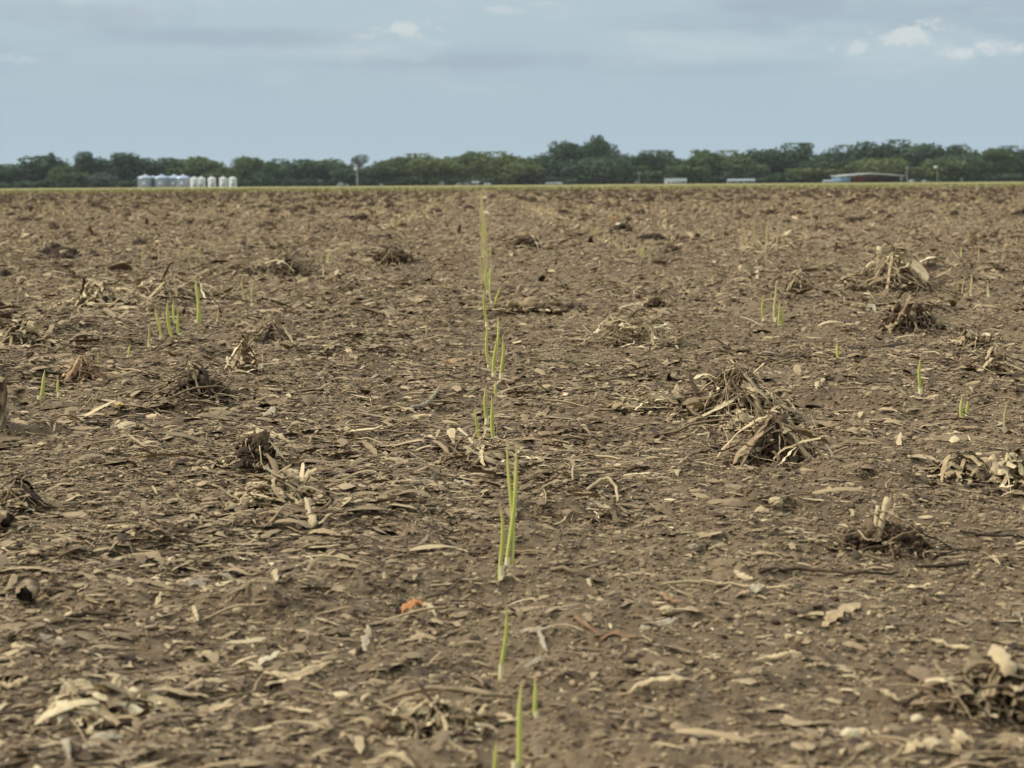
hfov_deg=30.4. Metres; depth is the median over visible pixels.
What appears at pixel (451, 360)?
leaf piece
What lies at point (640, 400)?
straw bundle
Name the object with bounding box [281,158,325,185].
tree
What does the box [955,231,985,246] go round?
stubble tuft
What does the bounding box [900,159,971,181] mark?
tree
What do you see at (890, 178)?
barn
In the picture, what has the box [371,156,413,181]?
tree
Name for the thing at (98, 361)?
corn seedling
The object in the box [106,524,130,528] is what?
leaf piece
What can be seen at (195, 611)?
leaf piece
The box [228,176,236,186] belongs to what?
grain bin
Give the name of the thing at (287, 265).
stubble clump
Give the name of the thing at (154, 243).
stubble tuft
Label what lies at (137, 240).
stubble clump
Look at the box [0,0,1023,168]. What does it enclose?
sky
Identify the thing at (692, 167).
tree
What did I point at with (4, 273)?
stubble clump
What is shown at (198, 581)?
leaf piece
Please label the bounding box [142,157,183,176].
tree
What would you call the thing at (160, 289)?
husk heap
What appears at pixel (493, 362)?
corn seedling
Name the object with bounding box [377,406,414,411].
twig
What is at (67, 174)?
tree
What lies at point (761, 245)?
straw bundle
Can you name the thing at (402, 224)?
stubble clump
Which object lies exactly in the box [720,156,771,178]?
tree
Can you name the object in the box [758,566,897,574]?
stem
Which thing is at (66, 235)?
stubble clump
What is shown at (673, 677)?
leaf piece
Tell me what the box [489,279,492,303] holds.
corn seedling
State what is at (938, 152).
tree
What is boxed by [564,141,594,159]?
tree
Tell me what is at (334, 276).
stubble tuft
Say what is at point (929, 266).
stubble clump
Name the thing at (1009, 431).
leaf piece
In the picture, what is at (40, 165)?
tree
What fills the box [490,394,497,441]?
corn seedling
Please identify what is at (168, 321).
corn seedling
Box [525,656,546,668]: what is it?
leaf piece
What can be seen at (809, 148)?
tree
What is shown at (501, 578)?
straw
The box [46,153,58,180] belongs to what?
tree
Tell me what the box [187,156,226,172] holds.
tree
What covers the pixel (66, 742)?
leaf piece
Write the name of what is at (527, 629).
leaf piece
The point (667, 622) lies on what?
leaf piece
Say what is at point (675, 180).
trailer
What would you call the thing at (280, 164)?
tree
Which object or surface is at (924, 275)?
leaf chip
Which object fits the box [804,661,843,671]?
leaf piece
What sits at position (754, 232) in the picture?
corn seedling
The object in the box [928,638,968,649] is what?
leaf piece
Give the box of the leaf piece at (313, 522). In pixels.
[303,497,335,528]
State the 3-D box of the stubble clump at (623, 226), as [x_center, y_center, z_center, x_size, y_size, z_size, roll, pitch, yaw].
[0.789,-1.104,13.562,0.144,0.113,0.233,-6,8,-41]
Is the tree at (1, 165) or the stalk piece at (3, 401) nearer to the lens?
the stalk piece at (3, 401)
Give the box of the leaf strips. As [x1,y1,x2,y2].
[214,332,267,374]
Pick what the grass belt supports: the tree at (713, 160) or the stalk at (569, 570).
the tree at (713, 160)
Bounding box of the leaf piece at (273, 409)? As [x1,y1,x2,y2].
[262,406,275,416]
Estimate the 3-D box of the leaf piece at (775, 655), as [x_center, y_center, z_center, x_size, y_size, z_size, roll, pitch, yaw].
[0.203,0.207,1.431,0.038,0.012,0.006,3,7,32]
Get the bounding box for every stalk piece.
[0,373,7,429]
[0,510,19,529]
[15,578,39,603]
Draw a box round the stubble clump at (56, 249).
[31,242,81,256]
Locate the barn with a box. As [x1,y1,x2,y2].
[831,173,904,182]
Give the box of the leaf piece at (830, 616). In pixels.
[821,602,860,625]
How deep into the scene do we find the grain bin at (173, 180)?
956.02 m
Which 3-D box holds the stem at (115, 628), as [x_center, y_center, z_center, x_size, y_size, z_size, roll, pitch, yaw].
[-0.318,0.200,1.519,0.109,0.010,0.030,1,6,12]
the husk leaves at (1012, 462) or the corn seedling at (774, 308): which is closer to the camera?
the husk leaves at (1012, 462)
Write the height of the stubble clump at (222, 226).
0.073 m
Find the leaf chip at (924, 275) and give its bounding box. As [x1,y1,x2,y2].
[911,259,928,280]
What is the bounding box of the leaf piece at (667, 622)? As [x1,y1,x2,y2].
[638,617,677,630]
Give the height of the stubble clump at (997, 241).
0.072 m
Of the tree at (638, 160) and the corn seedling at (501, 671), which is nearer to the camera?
the corn seedling at (501, 671)
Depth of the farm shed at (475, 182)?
924.78 m
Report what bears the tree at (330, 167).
on the grass belt
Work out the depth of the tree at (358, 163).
1041.70 m
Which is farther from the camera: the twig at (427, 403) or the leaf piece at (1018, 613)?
the twig at (427, 403)
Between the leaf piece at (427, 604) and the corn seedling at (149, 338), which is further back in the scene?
the corn seedling at (149, 338)
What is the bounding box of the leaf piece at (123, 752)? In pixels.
[110,750,132,753]
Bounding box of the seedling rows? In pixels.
[0,190,1019,224]
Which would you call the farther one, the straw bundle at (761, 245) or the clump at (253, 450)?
the straw bundle at (761, 245)
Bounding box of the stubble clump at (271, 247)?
[264,245,275,249]
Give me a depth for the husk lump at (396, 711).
1.25 m
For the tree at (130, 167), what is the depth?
1003.38 m
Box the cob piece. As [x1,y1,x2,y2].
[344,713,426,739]
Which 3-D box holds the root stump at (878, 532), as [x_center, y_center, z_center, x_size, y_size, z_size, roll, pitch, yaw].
[0.376,0.152,1.879,0.138,0.083,0.123,0,6,-1]
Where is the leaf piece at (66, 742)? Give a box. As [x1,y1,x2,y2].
[58,737,72,758]
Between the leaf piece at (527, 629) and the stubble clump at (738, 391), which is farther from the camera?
the stubble clump at (738, 391)
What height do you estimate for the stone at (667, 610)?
0.008 m
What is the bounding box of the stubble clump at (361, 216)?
[353,214,370,221]
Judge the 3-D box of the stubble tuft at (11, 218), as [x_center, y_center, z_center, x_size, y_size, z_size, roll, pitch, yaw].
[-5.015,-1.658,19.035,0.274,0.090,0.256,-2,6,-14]
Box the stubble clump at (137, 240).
[128,238,146,244]
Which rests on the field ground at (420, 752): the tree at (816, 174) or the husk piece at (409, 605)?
the husk piece at (409, 605)
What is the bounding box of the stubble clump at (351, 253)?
[345,252,357,255]
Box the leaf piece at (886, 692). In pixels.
[879,689,924,701]
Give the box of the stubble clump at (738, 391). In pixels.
[663,363,802,421]
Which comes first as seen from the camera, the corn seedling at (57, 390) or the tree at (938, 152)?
the corn seedling at (57, 390)
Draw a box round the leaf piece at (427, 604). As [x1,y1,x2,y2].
[422,602,435,615]
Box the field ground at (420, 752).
[0,190,1023,767]
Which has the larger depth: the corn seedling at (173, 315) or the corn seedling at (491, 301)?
the corn seedling at (491, 301)
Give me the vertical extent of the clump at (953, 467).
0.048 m
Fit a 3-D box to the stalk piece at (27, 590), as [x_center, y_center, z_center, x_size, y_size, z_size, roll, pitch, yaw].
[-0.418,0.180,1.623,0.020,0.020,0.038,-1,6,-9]
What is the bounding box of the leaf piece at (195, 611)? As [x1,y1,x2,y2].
[192,605,198,620]
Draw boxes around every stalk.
[65,611,126,619]
[550,556,617,574]
[840,344,868,349]
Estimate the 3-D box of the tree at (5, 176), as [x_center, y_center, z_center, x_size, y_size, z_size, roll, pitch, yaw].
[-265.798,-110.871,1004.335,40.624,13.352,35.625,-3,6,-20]
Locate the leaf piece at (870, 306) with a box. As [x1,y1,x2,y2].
[866,303,876,311]
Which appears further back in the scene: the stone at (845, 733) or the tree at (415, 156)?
the tree at (415, 156)
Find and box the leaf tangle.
[350,682,516,742]
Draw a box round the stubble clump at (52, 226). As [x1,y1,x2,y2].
[46,221,58,229]
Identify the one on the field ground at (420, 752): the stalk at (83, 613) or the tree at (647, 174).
the stalk at (83, 613)
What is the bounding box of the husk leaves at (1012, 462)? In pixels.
[988,447,1023,488]
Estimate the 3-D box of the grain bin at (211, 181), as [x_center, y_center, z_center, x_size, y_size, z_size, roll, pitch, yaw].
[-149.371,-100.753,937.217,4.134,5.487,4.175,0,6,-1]
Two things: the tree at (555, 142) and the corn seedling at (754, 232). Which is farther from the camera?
the tree at (555, 142)
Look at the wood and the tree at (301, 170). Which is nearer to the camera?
the tree at (301, 170)
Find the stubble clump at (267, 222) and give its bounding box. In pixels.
[257,221,277,226]
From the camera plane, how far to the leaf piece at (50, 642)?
1.49 m
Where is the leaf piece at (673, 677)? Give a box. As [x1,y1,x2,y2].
[629,673,690,693]
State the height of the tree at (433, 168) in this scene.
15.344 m
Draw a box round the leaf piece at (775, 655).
[754,650,801,660]
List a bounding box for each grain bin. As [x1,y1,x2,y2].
[137,174,153,187]
[153,174,169,187]
[169,174,177,186]
[176,174,190,186]
[190,176,198,186]
[198,176,205,186]
[208,176,215,186]
[219,176,226,186]
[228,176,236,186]
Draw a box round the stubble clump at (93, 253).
[87,251,101,256]
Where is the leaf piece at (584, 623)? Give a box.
[567,615,646,640]
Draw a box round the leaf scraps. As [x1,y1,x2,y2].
[34,674,182,733]
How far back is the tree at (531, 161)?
1011.97 m
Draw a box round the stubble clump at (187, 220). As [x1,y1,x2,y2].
[181,219,194,223]
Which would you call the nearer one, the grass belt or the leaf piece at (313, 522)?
the leaf piece at (313, 522)
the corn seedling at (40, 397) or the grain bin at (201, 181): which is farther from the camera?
the grain bin at (201, 181)
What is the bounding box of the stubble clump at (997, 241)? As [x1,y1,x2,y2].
[990,239,1007,244]
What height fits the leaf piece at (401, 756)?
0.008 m
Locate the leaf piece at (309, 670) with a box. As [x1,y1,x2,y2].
[263,660,332,678]
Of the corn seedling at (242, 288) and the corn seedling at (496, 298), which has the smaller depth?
the corn seedling at (496, 298)
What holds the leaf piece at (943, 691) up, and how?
on the root stump at (997, 683)
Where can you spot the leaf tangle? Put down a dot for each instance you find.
(434, 715)
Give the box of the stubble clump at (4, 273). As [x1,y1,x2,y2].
[0,269,13,276]
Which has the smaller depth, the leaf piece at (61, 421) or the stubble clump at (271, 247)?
the leaf piece at (61, 421)
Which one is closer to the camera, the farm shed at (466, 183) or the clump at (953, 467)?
the clump at (953, 467)
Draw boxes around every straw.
[498,573,521,581]
[586,476,618,502]
[663,579,790,589]
[677,455,728,465]
[680,424,718,432]
[943,430,962,434]
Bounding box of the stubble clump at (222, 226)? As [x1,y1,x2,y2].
[220,224,228,229]
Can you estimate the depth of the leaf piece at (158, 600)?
1.62 m
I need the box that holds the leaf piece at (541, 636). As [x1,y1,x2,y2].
[530,629,547,652]
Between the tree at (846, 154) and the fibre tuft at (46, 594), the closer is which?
the fibre tuft at (46, 594)
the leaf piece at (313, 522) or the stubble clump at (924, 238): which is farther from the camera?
the stubble clump at (924, 238)
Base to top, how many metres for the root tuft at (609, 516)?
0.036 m
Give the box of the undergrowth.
[0,172,1023,188]
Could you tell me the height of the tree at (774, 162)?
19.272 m
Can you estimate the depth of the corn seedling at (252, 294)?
5.65 m
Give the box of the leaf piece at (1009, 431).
[999,428,1018,434]
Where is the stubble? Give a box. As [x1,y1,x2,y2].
[0,186,1023,221]
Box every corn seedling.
[37,370,44,401]
[56,378,60,396]
[97,352,101,366]
[147,324,150,347]
[155,310,162,338]
[166,299,173,338]
[172,303,176,322]
[176,310,181,334]
[195,274,200,323]
[241,274,244,298]
[251,284,252,305]
[475,407,480,443]
[483,250,485,270]
[483,288,488,325]
[483,387,488,425]
[485,267,488,292]
[485,323,490,368]
[489,268,493,282]
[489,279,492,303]
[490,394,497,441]
[492,338,496,377]
[493,740,497,767]
[494,288,499,303]
[494,380,497,394]
[497,316,499,353]
[498,505,504,580]
[498,600,507,678]
[499,336,504,378]
[504,440,517,566]
[512,679,522,767]
[533,676,539,718]
[754,220,755,242]
[761,296,764,321]
[766,218,768,242]
[773,282,777,322]
[775,229,778,249]
[777,300,782,324]
[836,344,838,356]
[918,357,922,394]
[959,396,963,420]
[965,401,968,415]
[970,275,972,295]
[987,280,989,296]
[1003,404,1006,427]
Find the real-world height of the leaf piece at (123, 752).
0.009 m
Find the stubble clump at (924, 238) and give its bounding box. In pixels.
[914,236,931,239]
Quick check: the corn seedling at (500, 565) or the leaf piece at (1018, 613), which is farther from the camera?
the corn seedling at (500, 565)
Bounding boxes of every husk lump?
[392,707,416,728]
[718,408,762,430]
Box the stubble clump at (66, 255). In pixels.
[48,252,77,259]
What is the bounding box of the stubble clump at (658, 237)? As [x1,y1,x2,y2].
[635,233,665,240]
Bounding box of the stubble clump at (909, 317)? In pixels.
[858,287,957,335]
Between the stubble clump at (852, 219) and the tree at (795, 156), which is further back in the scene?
the tree at (795, 156)
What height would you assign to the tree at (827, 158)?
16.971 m
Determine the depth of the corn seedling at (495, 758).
1.16 m
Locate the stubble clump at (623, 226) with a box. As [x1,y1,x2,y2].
[606,223,634,231]
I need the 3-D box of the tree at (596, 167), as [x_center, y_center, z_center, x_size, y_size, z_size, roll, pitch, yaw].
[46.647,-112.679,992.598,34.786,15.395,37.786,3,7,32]
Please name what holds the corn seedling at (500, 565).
on the field ground at (420, 752)
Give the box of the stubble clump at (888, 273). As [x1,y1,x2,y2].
[824,240,953,291]
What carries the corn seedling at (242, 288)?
on the field ground at (420, 752)
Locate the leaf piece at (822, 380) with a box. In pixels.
[808,373,825,387]
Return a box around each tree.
[0,164,17,182]
[0,164,40,182]
[7,155,71,182]
[45,165,87,187]
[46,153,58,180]
[73,151,98,176]
[79,171,118,186]
[89,156,118,176]
[95,152,156,181]
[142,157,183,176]
[162,156,213,177]
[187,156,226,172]
[200,166,239,181]
[230,155,274,180]
[251,165,290,186]
[267,158,292,171]
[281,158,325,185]
[308,157,346,181]
[317,162,357,181]
[329,168,376,185]
[349,154,369,172]
[358,164,396,185]
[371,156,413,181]
[400,153,437,176]
[405,157,468,185]
[439,155,470,176]
[444,151,493,178]
[468,151,525,178]
[482,156,544,184]
[515,154,548,178]
[535,143,588,178]
[547,140,573,148]
[561,156,635,183]
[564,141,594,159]
[584,135,618,164]
[611,152,650,169]
[623,165,661,183]
[633,150,675,177]
[653,150,681,165]
[662,157,712,183]
[690,149,730,176]
[713,150,750,174]
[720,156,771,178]
[741,148,784,175]
[761,149,793,172]
[773,142,808,173]
[783,162,846,182]
[795,152,847,177]
[801,142,813,161]
[822,144,856,169]
[839,157,912,176]
[841,141,882,171]
[874,139,923,173]
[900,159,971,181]
[914,143,935,154]
[915,142,965,165]
[926,153,985,181]
[950,143,968,150]
[958,147,990,173]
[965,148,1023,181]
[998,145,1023,175]
[1013,149,1023,175]
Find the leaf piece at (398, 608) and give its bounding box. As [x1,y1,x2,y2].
[395,601,405,614]
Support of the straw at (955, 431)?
on the field ground at (420, 752)
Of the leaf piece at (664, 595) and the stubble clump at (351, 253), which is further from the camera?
the stubble clump at (351, 253)
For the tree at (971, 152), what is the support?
on the grass belt
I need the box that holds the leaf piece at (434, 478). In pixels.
[409,471,445,486]
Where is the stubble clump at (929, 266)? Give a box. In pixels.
[908,262,952,272]
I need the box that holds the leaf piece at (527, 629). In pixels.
[519,626,551,632]
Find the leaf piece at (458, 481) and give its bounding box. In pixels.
[451,478,470,484]
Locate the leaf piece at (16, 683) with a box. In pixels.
[0,676,28,689]
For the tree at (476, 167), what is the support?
on the grass belt
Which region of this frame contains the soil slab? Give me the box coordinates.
[486,296,587,313]
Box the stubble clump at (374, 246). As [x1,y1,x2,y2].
[359,245,391,250]
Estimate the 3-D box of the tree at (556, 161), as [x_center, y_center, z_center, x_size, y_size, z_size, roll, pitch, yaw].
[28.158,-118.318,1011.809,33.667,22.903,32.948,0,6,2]
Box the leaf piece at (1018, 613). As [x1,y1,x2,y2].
[1010,611,1023,624]
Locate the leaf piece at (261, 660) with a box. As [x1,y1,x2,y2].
[253,651,279,669]
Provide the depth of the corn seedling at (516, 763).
1.17 m
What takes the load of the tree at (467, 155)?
on the grass belt
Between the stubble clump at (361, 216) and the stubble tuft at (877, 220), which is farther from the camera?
the stubble clump at (361, 216)
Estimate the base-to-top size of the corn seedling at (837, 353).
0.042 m
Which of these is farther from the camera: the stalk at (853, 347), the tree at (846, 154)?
the tree at (846, 154)
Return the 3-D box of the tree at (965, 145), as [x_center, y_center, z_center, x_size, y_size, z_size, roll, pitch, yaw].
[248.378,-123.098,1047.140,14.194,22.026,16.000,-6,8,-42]
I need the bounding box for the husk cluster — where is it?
[208,453,349,509]
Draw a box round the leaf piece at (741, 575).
[733,570,753,579]
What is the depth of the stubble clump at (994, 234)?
11.90 m
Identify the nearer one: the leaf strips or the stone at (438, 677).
the stone at (438, 677)
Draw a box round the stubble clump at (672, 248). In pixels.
[663,243,679,252]
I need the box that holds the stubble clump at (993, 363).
[949,340,1023,372]
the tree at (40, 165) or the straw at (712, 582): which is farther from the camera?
the tree at (40, 165)
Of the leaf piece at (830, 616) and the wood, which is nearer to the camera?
the leaf piece at (830, 616)
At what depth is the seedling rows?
26.84 m
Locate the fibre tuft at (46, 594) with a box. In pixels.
[36,571,67,602]
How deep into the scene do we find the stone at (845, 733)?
1.20 m
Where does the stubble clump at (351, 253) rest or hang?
on the field ground at (420, 752)
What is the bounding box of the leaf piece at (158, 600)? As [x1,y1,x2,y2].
[154,582,171,604]
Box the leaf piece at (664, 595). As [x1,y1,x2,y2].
[653,589,682,603]
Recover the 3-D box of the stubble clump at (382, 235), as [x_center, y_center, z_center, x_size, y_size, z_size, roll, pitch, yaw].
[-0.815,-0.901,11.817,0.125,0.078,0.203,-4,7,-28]
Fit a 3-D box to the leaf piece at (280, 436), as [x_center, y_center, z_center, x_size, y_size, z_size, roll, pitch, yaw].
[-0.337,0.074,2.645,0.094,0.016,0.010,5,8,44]
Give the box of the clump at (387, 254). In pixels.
[364,244,421,266]
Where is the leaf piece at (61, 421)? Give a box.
[53,421,74,430]
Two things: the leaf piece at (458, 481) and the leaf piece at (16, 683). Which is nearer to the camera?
the leaf piece at (16, 683)
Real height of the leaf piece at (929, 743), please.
0.010 m
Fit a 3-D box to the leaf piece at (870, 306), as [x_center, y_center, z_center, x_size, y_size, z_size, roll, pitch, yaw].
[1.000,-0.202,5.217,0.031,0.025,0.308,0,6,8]
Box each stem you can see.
[62,625,188,637]
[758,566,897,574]
[960,529,1021,537]
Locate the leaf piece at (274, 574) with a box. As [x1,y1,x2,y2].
[271,569,278,581]
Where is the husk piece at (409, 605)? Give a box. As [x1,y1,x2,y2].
[401,599,422,613]
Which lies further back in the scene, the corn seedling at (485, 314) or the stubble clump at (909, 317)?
the corn seedling at (485, 314)
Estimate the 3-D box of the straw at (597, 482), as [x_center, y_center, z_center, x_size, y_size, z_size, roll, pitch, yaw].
[0.113,0.118,2.117,0.033,0.018,0.073,-4,7,-28]
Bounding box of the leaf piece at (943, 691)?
[938,686,953,697]
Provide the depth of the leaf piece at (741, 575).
1.73 m
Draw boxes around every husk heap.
[0,318,61,346]
[39,272,155,310]
[101,262,242,301]
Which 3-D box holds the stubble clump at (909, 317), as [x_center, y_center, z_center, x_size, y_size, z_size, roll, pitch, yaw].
[0.958,-0.145,4.465,0.228,0.172,0.205,-4,7,-29]
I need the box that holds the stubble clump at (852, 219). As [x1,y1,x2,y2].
[845,216,860,222]
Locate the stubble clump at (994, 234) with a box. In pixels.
[986,232,998,237]
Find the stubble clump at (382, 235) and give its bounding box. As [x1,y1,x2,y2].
[374,234,392,238]
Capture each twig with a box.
[181,678,206,689]
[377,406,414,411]
[409,386,440,408]
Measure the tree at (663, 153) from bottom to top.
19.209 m
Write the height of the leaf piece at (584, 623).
0.014 m
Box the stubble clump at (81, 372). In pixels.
[56,353,116,383]
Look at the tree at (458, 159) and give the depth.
1018.85 m
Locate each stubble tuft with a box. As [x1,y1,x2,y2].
[6,216,27,222]
[11,230,45,242]
[147,238,166,246]
[301,214,323,221]
[324,270,348,281]
[666,236,676,242]
[768,230,802,242]
[867,216,896,225]
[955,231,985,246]
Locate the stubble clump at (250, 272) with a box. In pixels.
[239,267,252,275]
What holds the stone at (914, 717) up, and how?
on the field ground at (420, 752)
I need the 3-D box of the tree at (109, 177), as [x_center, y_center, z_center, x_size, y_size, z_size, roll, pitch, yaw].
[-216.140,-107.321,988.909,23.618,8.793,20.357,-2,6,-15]
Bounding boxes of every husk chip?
[33,715,51,725]
[64,679,92,688]
[201,650,211,657]
[247,626,257,631]
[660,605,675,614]
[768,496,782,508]
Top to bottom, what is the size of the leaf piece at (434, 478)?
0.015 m
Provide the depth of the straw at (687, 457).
2.40 m
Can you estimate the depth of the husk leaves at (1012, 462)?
2.18 m
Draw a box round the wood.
[66,149,1015,187]
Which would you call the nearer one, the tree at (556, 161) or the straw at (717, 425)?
the straw at (717, 425)
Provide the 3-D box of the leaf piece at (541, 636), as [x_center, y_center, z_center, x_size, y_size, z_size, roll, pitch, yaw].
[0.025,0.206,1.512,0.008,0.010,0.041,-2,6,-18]
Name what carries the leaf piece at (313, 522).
on the field ground at (420, 752)
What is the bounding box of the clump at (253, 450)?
[211,421,303,474]
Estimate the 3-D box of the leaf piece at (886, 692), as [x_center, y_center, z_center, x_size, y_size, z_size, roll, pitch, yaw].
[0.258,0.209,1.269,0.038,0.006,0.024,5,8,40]
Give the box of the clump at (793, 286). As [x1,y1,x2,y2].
[774,265,835,292]
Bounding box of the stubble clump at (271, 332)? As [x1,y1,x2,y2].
[233,316,311,344]
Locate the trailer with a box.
[664,178,686,183]
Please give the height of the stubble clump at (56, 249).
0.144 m
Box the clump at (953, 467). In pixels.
[915,444,1016,485]
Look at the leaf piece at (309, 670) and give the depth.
1.38 m
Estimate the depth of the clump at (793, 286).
6.15 m
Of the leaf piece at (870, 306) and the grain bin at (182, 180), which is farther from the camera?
the grain bin at (182, 180)
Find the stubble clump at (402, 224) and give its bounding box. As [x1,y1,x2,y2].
[397,223,408,226]
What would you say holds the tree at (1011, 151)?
on the grass belt
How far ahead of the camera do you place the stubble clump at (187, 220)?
17.90 m
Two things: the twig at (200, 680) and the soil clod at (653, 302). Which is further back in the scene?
the soil clod at (653, 302)
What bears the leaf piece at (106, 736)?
on the field ground at (420, 752)
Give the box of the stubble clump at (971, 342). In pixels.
[934,330,1014,350]
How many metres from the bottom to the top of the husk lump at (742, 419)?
0.045 m
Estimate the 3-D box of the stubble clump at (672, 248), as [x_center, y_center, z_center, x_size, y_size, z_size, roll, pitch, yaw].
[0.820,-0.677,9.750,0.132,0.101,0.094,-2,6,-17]
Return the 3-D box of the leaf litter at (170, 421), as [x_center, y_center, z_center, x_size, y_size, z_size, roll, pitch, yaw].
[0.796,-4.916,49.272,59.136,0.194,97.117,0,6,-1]
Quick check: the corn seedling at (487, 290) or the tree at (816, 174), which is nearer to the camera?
the corn seedling at (487, 290)
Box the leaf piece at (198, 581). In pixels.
[186,573,234,586]
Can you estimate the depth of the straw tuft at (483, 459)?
2.42 m
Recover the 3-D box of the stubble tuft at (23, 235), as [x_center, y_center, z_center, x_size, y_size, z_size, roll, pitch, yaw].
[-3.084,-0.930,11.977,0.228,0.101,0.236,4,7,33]
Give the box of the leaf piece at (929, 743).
[902,737,947,754]
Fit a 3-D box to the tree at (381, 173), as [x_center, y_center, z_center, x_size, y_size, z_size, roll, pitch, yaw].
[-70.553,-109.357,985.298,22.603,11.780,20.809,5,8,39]
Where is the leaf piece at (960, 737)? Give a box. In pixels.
[949,728,969,749]
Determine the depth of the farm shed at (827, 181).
927.47 m
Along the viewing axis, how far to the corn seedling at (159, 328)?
4.43 m
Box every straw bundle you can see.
[595,385,683,409]
[731,237,787,250]
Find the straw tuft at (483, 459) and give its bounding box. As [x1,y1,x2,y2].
[434,427,536,471]
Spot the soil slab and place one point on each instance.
(527, 304)
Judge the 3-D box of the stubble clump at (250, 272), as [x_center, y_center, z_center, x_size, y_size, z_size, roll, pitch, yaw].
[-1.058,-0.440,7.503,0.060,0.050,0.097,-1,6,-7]
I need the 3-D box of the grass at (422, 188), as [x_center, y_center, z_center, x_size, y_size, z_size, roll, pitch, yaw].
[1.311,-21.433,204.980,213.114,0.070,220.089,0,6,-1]
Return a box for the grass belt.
[0,182,1023,195]
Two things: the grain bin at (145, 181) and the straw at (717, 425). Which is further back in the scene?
the grain bin at (145, 181)
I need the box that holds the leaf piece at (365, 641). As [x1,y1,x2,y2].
[361,627,371,651]
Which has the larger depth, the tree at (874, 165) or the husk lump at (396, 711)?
the tree at (874, 165)
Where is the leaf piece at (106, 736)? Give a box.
[82,732,120,747]
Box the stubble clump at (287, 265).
[253,245,323,277]
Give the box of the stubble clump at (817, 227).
[809,225,824,230]
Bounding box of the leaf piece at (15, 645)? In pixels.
[2,642,24,653]
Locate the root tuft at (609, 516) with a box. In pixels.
[576,498,640,524]
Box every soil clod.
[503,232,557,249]
[636,297,670,309]
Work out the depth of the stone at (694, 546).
1.86 m
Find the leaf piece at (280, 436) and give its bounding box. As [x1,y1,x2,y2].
[270,433,293,442]
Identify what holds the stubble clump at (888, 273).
on the field ground at (420, 752)
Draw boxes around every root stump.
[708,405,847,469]
[828,496,956,558]
[886,643,1023,723]
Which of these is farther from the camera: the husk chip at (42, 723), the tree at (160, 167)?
the tree at (160, 167)
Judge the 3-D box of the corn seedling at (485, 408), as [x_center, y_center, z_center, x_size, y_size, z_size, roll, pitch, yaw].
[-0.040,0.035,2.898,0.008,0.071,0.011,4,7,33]
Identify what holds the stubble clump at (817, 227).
on the field ground at (420, 752)
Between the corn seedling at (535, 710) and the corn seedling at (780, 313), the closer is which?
the corn seedling at (535, 710)
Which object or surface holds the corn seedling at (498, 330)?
on the field ground at (420, 752)
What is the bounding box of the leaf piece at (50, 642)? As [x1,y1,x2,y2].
[38,633,75,647]
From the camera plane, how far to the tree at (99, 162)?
1013.08 m
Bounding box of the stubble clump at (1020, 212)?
[1011,208,1023,215]
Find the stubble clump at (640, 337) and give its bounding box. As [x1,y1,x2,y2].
[568,302,698,348]
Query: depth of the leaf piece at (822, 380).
3.26 m
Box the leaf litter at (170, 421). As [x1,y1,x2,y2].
[0,187,1023,767]
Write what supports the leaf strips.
on the field ground at (420, 752)
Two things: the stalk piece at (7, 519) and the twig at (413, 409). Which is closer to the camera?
the stalk piece at (7, 519)
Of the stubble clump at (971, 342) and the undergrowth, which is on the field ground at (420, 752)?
the stubble clump at (971, 342)
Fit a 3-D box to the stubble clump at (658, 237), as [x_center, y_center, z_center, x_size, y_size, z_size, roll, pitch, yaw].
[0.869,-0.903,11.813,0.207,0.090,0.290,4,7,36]
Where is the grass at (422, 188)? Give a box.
[0,183,1023,193]
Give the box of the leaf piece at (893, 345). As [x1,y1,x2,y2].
[887,342,909,347]
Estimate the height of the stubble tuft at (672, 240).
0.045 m
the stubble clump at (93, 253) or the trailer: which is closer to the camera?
the stubble clump at (93, 253)
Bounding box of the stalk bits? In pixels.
[0,473,55,512]
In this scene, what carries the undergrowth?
on the grass belt
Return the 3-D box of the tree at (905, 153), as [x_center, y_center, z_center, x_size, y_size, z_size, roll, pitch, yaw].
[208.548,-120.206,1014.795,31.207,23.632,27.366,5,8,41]
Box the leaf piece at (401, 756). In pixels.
[377,750,414,767]
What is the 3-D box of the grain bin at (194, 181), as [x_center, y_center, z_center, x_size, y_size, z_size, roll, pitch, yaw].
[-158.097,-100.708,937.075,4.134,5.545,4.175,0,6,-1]
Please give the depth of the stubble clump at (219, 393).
3.01 m
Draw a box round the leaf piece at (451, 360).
[442,358,462,362]
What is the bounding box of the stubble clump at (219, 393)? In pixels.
[150,354,257,403]
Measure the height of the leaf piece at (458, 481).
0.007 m
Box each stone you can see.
[434,674,446,682]
[687,543,700,550]
[840,728,859,738]
[909,714,923,722]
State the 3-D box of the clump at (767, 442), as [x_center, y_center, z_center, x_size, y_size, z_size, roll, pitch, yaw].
[0.333,0.083,2.384,0.161,0.111,0.156,-4,7,-33]
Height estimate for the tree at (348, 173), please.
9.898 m
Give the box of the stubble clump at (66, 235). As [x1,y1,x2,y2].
[62,234,72,238]
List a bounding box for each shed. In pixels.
[461,181,471,184]
[472,181,479,184]
[726,179,754,183]
[822,180,833,182]
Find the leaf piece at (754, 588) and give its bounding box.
[749,583,765,594]
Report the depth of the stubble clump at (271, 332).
4.20 m
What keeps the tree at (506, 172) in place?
on the grass belt
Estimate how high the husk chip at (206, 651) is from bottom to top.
0.006 m

